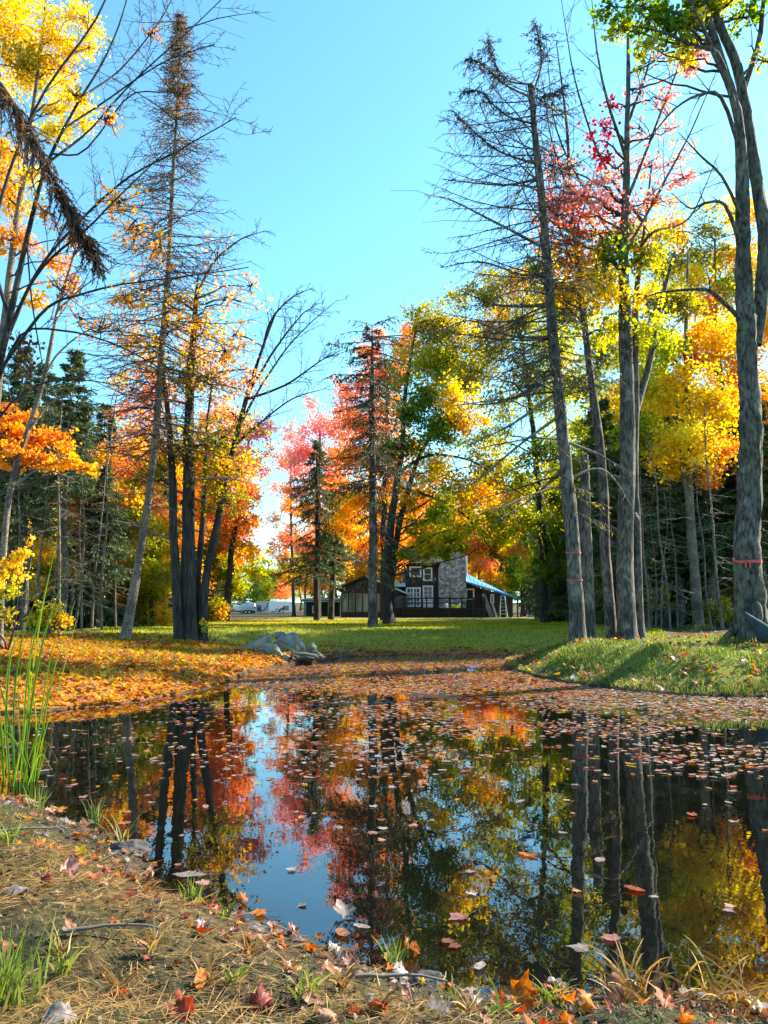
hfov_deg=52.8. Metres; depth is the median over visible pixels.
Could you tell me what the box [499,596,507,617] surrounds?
step ladder
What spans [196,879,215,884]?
floating leaf
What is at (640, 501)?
dead sapling
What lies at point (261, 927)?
fallen leaf
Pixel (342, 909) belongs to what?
fallen leaf
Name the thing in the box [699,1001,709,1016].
fallen leaf
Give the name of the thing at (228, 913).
grass tuft
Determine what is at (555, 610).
spruce tree
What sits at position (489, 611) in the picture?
plank
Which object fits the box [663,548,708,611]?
maple tree
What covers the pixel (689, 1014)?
fallen leaf
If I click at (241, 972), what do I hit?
grass tuft
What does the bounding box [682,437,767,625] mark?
spruce tree
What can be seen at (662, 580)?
dead sapling
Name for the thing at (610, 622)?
maple tree
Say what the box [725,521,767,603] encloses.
dead sapling
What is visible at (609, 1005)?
fallen leaf
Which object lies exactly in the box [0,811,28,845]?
grass tuft
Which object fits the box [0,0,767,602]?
sky
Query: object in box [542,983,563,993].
fallen leaf
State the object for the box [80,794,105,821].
grass tuft
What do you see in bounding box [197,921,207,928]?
fallen leaf
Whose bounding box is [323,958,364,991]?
grass tuft
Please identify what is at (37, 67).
aspen tree
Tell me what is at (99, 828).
fallen leaf
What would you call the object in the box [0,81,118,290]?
dead conifer top
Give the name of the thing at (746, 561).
flagging ribbon
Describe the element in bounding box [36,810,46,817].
fallen leaf
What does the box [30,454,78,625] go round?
dead sapling
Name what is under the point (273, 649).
boulder
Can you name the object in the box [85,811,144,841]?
grass tuft
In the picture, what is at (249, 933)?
fallen leaf
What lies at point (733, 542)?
dead sapling
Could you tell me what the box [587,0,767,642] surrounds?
maple tree
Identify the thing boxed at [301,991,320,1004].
fallen leaf
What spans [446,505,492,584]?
maple tree
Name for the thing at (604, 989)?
fallen leaf
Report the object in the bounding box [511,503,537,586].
maple tree
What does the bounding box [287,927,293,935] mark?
fallen leaf
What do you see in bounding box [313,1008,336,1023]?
fallen leaf
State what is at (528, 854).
floating leaf
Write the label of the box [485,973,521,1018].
grass tuft
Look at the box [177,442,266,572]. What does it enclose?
maple tree
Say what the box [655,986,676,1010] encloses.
fallen leaf
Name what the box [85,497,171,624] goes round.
maple tree
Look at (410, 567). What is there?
window
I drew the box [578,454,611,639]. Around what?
trunk
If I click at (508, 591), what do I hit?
maple tree
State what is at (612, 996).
fallen leaf
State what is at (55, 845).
fallen leaf
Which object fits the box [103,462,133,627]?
dead sapling
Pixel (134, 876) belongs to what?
fallen leaf
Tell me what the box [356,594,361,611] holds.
porch window
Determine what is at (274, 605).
travel trailer
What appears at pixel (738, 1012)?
fallen leaf
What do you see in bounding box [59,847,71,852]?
fallen leaf
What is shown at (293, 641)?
boulder
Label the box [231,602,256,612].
travel trailer
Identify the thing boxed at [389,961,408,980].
fallen leaf
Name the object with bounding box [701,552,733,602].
maple tree
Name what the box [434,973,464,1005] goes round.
grass tuft
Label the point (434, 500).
maple tree
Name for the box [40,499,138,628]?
spruce tree
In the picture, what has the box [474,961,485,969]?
floating leaf
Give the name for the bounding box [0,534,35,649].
shrub
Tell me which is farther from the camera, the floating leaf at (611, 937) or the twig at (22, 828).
the twig at (22, 828)
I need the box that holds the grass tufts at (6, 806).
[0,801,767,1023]
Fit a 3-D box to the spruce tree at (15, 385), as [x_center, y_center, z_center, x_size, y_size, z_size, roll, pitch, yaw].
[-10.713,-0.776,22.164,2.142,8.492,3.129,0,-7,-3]
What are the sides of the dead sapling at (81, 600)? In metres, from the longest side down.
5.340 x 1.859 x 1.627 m
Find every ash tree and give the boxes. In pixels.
[0,0,272,428]
[0,242,144,644]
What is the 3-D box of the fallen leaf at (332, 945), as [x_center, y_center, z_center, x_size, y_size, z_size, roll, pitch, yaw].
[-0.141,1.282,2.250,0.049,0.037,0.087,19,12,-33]
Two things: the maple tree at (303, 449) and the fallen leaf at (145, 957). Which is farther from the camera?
the maple tree at (303, 449)
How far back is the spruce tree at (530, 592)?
59.73 m
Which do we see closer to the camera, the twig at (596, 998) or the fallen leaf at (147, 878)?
the twig at (596, 998)
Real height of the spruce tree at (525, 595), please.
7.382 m
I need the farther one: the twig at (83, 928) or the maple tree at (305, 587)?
the maple tree at (305, 587)
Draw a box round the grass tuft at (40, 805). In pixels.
[23,785,50,812]
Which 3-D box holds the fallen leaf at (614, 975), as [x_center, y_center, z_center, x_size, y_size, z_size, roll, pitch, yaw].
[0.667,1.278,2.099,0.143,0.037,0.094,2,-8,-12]
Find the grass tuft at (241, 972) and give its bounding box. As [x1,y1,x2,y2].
[218,961,251,985]
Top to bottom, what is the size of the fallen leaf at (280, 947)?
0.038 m
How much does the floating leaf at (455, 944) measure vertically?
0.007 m
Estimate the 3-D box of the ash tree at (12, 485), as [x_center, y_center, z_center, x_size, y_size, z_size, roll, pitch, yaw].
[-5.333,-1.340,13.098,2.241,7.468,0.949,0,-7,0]
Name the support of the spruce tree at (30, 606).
on the ground at (94, 955)
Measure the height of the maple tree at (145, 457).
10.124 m
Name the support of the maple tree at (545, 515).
on the ground at (94, 955)
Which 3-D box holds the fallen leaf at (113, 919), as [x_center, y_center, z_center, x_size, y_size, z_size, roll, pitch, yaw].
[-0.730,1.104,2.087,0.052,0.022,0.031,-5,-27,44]
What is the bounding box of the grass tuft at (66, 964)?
[40,931,94,977]
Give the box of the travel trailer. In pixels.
[255,599,291,611]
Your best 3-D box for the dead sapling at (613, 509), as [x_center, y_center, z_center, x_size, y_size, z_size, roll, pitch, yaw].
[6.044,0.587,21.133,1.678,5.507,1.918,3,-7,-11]
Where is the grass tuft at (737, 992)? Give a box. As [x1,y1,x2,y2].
[632,934,767,1020]
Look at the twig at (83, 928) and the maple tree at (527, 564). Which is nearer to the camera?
the twig at (83, 928)
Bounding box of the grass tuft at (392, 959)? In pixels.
[373,934,411,971]
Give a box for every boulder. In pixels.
[245,633,271,650]
[258,643,282,656]
[273,639,288,651]
[274,631,285,639]
[277,632,306,653]
[281,654,289,660]
[289,652,319,662]
[306,643,316,652]
[309,650,325,659]
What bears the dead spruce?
on the ground at (94, 955)
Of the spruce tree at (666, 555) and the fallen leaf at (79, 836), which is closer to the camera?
the fallen leaf at (79, 836)
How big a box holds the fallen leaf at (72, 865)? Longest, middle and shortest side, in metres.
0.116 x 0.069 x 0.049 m
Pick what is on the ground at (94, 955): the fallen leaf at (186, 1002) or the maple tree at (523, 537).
the maple tree at (523, 537)
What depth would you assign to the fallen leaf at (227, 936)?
2.11 m
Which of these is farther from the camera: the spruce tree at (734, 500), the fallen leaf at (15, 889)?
the spruce tree at (734, 500)
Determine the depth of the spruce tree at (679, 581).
24.75 m
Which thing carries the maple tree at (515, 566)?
on the ground at (94, 955)
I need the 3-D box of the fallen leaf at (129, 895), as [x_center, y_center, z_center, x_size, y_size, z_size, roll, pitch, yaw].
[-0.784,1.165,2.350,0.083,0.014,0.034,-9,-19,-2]
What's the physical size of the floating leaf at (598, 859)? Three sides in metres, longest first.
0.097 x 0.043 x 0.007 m
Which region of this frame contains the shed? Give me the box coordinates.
[300,598,340,616]
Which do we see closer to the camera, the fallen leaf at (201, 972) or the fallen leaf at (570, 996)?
the fallen leaf at (201, 972)
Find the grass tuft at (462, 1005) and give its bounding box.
[438,985,496,1016]
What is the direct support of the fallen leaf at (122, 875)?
on the ground at (94, 955)
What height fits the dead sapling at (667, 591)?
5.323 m
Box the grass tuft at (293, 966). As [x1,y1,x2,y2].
[265,946,310,973]
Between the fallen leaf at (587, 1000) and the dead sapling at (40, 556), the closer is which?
the fallen leaf at (587, 1000)
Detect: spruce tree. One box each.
[0,345,46,629]
[0,375,43,617]
[0,395,82,629]
[0,506,56,602]
[5,500,61,627]
[23,347,106,630]
[32,362,65,456]
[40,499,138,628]
[54,411,124,611]
[69,465,137,627]
[89,402,126,595]
[103,502,163,623]
[128,537,171,624]
[151,465,204,621]
[169,590,215,617]
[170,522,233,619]
[236,593,248,604]
[246,582,259,594]
[247,585,257,602]
[250,438,354,619]
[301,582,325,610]
[307,501,359,619]
[308,316,440,626]
[510,447,558,604]
[511,553,536,610]
[514,592,531,609]
[521,529,562,619]
[522,526,536,606]
[528,555,564,610]
[532,522,568,621]
[546,503,616,622]
[558,397,660,615]
[592,421,671,616]
[594,544,645,624]
[597,558,676,625]
[610,411,688,627]
[641,412,696,625]
[645,415,720,626]
[653,565,686,623]
[659,424,767,626]
[665,513,733,625]
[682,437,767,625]
[702,385,767,608]
[702,408,767,581]
[761,505,767,574]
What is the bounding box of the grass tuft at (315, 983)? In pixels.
[272,951,335,1003]
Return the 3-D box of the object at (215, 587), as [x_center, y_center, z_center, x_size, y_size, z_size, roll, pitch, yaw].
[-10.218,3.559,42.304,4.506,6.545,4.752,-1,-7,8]
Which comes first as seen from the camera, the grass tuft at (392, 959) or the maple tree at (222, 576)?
the grass tuft at (392, 959)
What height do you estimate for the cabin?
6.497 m
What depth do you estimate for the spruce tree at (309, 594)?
102.54 m
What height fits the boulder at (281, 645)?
0.346 m
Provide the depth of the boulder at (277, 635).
15.48 m
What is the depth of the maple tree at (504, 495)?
93.17 m
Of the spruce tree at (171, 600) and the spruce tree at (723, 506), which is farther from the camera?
the spruce tree at (171, 600)
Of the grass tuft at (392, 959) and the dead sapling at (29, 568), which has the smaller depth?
the grass tuft at (392, 959)
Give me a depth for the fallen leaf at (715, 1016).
1.70 m
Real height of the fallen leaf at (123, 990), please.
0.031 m
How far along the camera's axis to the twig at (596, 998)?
1.95 m
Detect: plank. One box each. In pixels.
[482,594,494,617]
[491,602,497,617]
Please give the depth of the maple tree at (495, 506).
108.63 m
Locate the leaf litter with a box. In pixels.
[0,617,767,1023]
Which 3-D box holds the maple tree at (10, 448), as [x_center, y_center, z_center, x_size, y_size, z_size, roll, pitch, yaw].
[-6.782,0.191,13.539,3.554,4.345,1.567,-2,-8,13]
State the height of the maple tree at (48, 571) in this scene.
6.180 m
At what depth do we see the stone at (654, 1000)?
1.91 m
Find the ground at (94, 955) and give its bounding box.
[0,603,767,1023]
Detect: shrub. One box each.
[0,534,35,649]
[20,591,74,633]
[199,617,219,643]
[208,593,234,621]
[615,492,689,627]
[688,594,733,628]
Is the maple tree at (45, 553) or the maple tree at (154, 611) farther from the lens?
the maple tree at (154, 611)
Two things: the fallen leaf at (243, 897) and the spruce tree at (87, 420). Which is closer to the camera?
the fallen leaf at (243, 897)
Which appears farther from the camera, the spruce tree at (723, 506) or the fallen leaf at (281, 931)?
the spruce tree at (723, 506)
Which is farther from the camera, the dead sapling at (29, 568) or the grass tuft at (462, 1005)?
the dead sapling at (29, 568)
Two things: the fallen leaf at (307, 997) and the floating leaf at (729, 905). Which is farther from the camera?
the floating leaf at (729, 905)
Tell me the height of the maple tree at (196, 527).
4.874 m
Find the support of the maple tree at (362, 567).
on the ground at (94, 955)
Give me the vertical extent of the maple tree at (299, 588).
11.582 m
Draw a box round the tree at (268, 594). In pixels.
[245,549,296,602]
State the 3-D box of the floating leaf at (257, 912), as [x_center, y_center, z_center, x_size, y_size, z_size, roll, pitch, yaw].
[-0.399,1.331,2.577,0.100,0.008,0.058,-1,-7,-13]
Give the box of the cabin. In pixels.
[336,549,518,617]
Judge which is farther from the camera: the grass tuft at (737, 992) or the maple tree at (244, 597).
the maple tree at (244, 597)
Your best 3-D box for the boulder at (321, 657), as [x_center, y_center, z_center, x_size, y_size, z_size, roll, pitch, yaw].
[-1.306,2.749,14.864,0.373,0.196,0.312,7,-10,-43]
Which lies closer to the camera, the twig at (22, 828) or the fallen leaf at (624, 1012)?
the fallen leaf at (624, 1012)
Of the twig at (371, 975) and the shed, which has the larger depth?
the shed
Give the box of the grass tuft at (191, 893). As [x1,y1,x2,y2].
[175,875,205,904]
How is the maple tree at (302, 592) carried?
on the ground at (94, 955)
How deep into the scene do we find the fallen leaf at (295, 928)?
2.38 m
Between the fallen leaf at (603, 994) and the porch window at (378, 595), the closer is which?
the fallen leaf at (603, 994)
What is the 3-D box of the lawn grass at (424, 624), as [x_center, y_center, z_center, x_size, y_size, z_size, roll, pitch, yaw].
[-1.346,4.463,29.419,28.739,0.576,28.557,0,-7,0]
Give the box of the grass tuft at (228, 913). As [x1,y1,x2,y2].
[215,897,240,920]
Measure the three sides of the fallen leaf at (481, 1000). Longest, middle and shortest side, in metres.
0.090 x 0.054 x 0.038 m
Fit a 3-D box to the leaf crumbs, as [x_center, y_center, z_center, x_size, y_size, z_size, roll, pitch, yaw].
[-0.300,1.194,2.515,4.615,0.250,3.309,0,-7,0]
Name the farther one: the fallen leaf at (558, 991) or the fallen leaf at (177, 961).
the fallen leaf at (558, 991)
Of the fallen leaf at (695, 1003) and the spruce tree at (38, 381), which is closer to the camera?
the fallen leaf at (695, 1003)
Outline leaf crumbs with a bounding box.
[0,802,755,1023]
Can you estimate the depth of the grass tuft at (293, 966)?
1.92 m
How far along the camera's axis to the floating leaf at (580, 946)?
2.31 m
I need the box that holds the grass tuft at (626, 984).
[578,935,706,1010]
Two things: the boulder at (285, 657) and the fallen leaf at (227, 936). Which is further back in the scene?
the boulder at (285, 657)
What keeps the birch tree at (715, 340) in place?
on the ground at (94, 955)
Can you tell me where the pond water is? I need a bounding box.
[0,654,767,1002]
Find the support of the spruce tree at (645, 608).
on the ground at (94, 955)
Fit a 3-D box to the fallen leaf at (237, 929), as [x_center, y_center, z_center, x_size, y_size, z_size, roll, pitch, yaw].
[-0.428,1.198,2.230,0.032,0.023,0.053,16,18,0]
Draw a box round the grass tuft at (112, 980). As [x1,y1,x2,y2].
[94,960,149,993]
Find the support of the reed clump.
in the pond water
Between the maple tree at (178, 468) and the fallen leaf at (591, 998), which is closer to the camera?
the fallen leaf at (591, 998)
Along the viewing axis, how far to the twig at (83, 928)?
2.00 m
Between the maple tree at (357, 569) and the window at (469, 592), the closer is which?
the window at (469, 592)
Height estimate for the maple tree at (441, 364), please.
13.132 m
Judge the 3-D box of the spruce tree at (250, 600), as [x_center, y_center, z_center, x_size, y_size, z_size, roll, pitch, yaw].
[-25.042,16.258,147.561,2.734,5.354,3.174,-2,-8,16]
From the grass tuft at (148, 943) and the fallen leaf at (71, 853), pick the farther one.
the fallen leaf at (71, 853)
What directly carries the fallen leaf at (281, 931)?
on the ground at (94, 955)
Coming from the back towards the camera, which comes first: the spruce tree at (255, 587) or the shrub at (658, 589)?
the spruce tree at (255, 587)
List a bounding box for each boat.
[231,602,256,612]
[743,612,767,643]
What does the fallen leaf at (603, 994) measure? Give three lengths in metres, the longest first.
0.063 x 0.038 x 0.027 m
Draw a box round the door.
[406,587,420,606]
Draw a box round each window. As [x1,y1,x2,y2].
[343,594,347,611]
[349,594,354,611]
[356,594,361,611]
[363,594,367,611]
[377,594,379,611]
[409,566,420,576]
[423,567,431,580]
[423,585,432,599]
[466,589,473,597]
[490,594,493,602]
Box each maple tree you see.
[0,402,102,496]
[0,454,124,607]
[0,473,76,627]
[11,519,78,608]
[42,319,180,626]
[77,427,157,541]
[80,198,350,641]
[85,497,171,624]
[87,457,180,624]
[91,518,180,626]
[117,432,195,546]
[130,494,201,623]
[161,454,226,583]
[165,501,221,607]
[168,504,213,597]
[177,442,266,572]
[194,393,285,620]
[195,524,233,589]
[214,551,277,619]
[235,576,256,599]
[257,429,312,616]
[273,393,367,617]
[274,568,298,600]
[287,552,312,610]
[287,569,306,598]
[289,530,329,615]
[295,525,327,586]
[313,534,341,597]
[317,321,443,620]
[336,496,395,591]
[338,510,398,584]
[355,296,529,623]
[386,469,463,546]
[386,502,440,582]
[415,523,476,586]
[436,264,607,622]
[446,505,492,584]
[460,520,502,588]
[470,488,523,590]
[471,532,520,593]
[472,468,533,593]
[484,506,533,615]
[491,552,527,615]
[500,553,535,616]
[507,486,547,590]
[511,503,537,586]
[513,0,734,640]
[514,42,632,641]
[515,510,533,557]
[527,545,538,559]
[528,466,563,543]
[530,318,673,623]
[559,539,566,580]
[570,189,767,528]
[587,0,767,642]
[594,567,654,596]
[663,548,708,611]
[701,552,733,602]
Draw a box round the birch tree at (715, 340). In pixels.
[592,250,739,627]
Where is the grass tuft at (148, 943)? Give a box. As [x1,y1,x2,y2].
[134,915,179,954]
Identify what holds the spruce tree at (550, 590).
on the ground at (94, 955)
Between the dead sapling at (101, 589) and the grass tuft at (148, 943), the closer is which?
the grass tuft at (148, 943)
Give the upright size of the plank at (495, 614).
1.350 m
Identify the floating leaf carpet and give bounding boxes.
[0,654,767,835]
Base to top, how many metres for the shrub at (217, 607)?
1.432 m
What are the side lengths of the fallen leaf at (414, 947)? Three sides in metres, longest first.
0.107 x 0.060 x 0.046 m
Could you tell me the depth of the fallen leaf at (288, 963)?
2.02 m
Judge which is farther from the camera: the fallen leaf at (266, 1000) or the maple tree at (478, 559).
the maple tree at (478, 559)
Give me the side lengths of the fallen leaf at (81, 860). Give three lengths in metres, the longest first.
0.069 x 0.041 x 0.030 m
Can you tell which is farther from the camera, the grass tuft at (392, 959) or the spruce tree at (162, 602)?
the spruce tree at (162, 602)
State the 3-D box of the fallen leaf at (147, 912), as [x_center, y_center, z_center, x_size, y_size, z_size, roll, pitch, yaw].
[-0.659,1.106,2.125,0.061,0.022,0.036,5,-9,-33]
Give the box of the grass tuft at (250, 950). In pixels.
[231,925,276,956]
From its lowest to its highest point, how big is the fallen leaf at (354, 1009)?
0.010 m
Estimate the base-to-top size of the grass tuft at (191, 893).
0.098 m
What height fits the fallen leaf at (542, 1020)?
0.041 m
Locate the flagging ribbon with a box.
[733,558,762,567]
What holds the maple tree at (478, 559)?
on the ground at (94, 955)
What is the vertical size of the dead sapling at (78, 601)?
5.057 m
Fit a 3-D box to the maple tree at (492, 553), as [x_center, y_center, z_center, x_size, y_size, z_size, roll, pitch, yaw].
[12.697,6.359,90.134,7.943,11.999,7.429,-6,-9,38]
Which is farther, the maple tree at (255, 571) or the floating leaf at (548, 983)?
the maple tree at (255, 571)
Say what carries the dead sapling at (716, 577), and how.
on the ground at (94, 955)
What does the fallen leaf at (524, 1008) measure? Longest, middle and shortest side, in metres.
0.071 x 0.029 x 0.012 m
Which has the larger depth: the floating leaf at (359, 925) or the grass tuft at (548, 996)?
the floating leaf at (359, 925)
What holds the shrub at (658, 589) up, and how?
on the ground at (94, 955)
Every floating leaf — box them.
[174,871,211,876]
[192,872,213,875]
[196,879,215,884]
[250,909,276,915]
[286,866,299,869]
[335,928,349,935]
[351,922,369,927]
[431,938,455,942]
[448,910,475,919]
[448,940,465,947]
[463,889,477,894]
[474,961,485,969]
[518,852,542,855]
[544,975,560,994]
[567,943,606,951]
[595,857,605,861]
[601,933,625,944]
[621,884,644,890]
[679,983,705,994]
[716,906,733,911]
[724,903,740,907]
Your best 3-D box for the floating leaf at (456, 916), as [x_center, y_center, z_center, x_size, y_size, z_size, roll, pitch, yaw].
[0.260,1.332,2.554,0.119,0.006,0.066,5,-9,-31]
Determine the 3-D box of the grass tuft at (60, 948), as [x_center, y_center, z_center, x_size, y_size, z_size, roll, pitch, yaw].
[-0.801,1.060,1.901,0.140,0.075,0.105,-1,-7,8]
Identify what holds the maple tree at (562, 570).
on the ground at (94, 955)
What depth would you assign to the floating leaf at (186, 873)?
2.97 m
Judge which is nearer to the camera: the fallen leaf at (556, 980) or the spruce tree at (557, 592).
the fallen leaf at (556, 980)
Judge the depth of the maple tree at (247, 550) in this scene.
37.94 m
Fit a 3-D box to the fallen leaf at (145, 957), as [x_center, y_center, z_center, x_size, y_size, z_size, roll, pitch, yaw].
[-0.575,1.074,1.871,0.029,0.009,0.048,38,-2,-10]
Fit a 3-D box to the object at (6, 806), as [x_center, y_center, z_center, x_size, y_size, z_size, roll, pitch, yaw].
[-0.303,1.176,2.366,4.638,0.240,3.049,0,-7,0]
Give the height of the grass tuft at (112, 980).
0.057 m
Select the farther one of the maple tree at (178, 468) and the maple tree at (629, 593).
the maple tree at (178, 468)
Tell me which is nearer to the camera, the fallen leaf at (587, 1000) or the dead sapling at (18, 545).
the fallen leaf at (587, 1000)
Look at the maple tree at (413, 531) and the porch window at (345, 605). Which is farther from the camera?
the maple tree at (413, 531)
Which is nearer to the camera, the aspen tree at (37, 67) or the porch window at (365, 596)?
the aspen tree at (37, 67)
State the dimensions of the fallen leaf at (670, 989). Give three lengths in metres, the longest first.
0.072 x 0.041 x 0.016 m
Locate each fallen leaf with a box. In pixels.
[0,939,28,955]
[5,884,29,895]
[26,837,34,847]
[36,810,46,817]
[38,873,51,888]
[43,1001,76,1023]
[47,841,58,848]
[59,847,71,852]
[60,855,81,877]
[61,850,81,856]
[61,923,76,930]
[65,911,76,927]
[73,844,87,857]
[74,833,82,839]
[79,857,85,865]
[87,872,103,877]
[95,824,102,833]
[102,866,110,875]
[107,986,129,997]
[109,916,119,922]
[114,868,127,877]
[114,891,138,897]
[122,886,138,897]
[130,874,139,882]
[131,907,154,917]
[137,941,147,947]
[141,875,159,884]
[142,949,150,960]
[144,882,156,890]
[157,913,169,920]
[166,989,194,1023]
[170,959,192,963]
[194,967,206,993]
[195,914,211,928]
[196,927,215,932]
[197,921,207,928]
[211,897,222,913]
[220,929,233,943]
[230,922,240,933]
[234,917,245,925]
[236,892,248,903]
[243,948,268,957]
[245,932,255,939]
[249,981,273,1012]
[251,921,269,931]
[267,920,277,925]
[270,923,283,936]
[275,943,282,950]
[276,934,285,949]
[283,960,299,970]
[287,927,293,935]
[288,922,300,934]
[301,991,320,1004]
[305,943,318,951]
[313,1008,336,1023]
[314,932,324,939]
[316,999,323,1005]
[318,944,333,959]
[321,963,343,973]
[323,957,334,974]
[325,941,340,955]
[333,899,360,920]
[337,1003,362,1013]
[343,950,357,966]
[344,945,360,955]
[366,993,373,1000]
[367,999,394,1010]
[378,962,393,969]
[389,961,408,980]
[400,977,409,987]
[402,989,418,1001]
[404,935,420,956]
[426,994,453,1016]
[459,982,467,999]
[467,987,494,1008]
[473,1008,491,1023]
[490,989,503,995]
[499,993,506,1004]
[509,1005,526,1011]
[511,968,542,1013]
[520,1013,536,1019]
[539,1014,554,1023]
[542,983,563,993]
[547,1000,553,1012]
[548,976,575,986]
[556,990,578,1001]
[557,1010,574,1023]
[561,981,575,991]
[565,1016,579,1023]
[566,987,579,1004]
[576,992,594,1005]
[577,988,596,1012]
[587,978,596,1002]
[599,991,610,1000]
[602,982,619,996]
[604,972,639,990]
[604,998,617,1019]
[608,991,626,1007]
[620,1009,631,1015]
[650,996,661,1014]
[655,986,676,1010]
[668,982,674,992]
[674,1005,696,1018]
[675,1013,692,1023]
[691,995,699,1007]
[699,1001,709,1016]
[709,1012,720,1021]
[726,995,749,1007]
[726,1006,754,1021]
[746,993,767,1009]
[746,1014,757,1019]
[756,1008,767,1023]
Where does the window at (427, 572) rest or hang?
in the cabin
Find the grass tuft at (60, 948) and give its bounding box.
[40,920,87,958]
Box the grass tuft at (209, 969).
[178,950,230,984]
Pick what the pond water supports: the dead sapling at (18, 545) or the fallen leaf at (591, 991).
the fallen leaf at (591, 991)
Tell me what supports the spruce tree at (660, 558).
on the ground at (94, 955)
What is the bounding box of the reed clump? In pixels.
[0,552,75,785]
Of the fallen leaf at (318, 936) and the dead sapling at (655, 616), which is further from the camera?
the dead sapling at (655, 616)
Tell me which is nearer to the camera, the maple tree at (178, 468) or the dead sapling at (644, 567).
the dead sapling at (644, 567)
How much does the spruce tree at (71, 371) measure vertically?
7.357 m
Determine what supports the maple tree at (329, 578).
on the ground at (94, 955)
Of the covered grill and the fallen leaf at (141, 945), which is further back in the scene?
the covered grill
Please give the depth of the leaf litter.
11.36 m
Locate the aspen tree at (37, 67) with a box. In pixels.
[0,0,112,403]
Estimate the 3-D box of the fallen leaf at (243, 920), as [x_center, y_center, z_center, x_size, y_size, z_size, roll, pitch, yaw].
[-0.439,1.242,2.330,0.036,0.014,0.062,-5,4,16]
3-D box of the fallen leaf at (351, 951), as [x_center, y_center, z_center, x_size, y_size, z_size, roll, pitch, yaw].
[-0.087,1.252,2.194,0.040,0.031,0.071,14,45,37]
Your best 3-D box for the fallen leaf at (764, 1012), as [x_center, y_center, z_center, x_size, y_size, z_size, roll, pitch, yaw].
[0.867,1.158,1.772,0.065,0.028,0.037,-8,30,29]
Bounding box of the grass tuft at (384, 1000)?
[349,972,410,1014]
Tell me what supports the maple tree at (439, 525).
on the ground at (94, 955)
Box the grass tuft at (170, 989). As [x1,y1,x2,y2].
[163,974,201,1011]
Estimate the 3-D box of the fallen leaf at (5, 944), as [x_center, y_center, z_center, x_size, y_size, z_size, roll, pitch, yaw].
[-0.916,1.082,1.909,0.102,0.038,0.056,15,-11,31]
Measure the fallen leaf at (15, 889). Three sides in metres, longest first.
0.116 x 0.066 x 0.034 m
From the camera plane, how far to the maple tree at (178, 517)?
28.20 m
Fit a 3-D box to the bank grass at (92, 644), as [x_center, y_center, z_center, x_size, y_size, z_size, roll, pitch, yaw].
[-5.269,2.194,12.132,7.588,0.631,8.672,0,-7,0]
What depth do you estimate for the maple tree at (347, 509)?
42.84 m
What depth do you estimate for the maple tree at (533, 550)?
53.12 m
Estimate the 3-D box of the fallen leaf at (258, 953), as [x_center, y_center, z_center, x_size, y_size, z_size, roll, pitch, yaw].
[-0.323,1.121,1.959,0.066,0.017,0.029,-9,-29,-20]
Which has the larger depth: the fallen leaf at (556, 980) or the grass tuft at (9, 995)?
the fallen leaf at (556, 980)
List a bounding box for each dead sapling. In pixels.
[0,462,54,631]
[7,405,89,630]
[9,483,53,629]
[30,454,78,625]
[33,410,96,628]
[34,403,92,632]
[51,425,117,629]
[53,448,102,628]
[68,410,139,629]
[70,417,130,627]
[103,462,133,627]
[590,436,618,606]
[610,479,692,629]
[615,454,678,599]
[639,434,698,629]
[641,487,689,627]
[644,495,695,629]
[648,480,701,628]
[672,461,733,630]
[686,404,734,629]
[703,451,765,625]
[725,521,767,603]
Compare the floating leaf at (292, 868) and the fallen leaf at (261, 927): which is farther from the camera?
the floating leaf at (292, 868)
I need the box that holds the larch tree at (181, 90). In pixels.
[62,0,272,641]
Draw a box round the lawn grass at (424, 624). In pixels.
[102,620,664,652]
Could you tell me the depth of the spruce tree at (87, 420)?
26.37 m
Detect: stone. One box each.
[107,839,150,857]
[408,970,445,990]
[638,998,673,1010]
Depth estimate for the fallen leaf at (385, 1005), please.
1.70 m
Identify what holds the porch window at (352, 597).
in the cabin
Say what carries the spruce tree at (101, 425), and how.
on the ground at (94, 955)
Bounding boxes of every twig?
[2,819,73,832]
[62,920,159,937]
[355,959,446,998]
[591,996,728,1004]
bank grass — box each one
[0,630,293,702]
[507,623,767,695]
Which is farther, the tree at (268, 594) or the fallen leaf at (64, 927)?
the tree at (268, 594)
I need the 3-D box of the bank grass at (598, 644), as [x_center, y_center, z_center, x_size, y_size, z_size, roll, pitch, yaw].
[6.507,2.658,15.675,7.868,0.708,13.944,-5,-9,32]
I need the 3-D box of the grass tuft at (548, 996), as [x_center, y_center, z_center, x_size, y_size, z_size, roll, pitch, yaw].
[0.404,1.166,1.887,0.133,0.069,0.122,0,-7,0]
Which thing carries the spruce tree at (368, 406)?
on the ground at (94, 955)
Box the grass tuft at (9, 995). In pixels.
[0,911,63,1014]
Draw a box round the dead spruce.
[392,17,642,641]
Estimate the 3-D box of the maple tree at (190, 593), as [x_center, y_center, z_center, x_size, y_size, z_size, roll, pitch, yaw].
[-3.716,-2.163,17.345,5.916,10.322,3.514,0,-7,0]
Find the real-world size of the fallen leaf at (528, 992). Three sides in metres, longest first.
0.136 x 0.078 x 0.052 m
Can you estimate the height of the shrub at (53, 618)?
1.083 m
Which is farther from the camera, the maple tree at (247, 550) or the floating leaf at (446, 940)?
the maple tree at (247, 550)
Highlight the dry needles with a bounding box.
[0,793,756,1023]
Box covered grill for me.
[395,596,407,607]
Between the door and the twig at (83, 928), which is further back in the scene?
the door
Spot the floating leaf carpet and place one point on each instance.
(561, 686)
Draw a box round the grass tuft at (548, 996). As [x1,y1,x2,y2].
[529,971,578,1007]
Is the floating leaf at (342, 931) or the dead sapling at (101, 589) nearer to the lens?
the floating leaf at (342, 931)

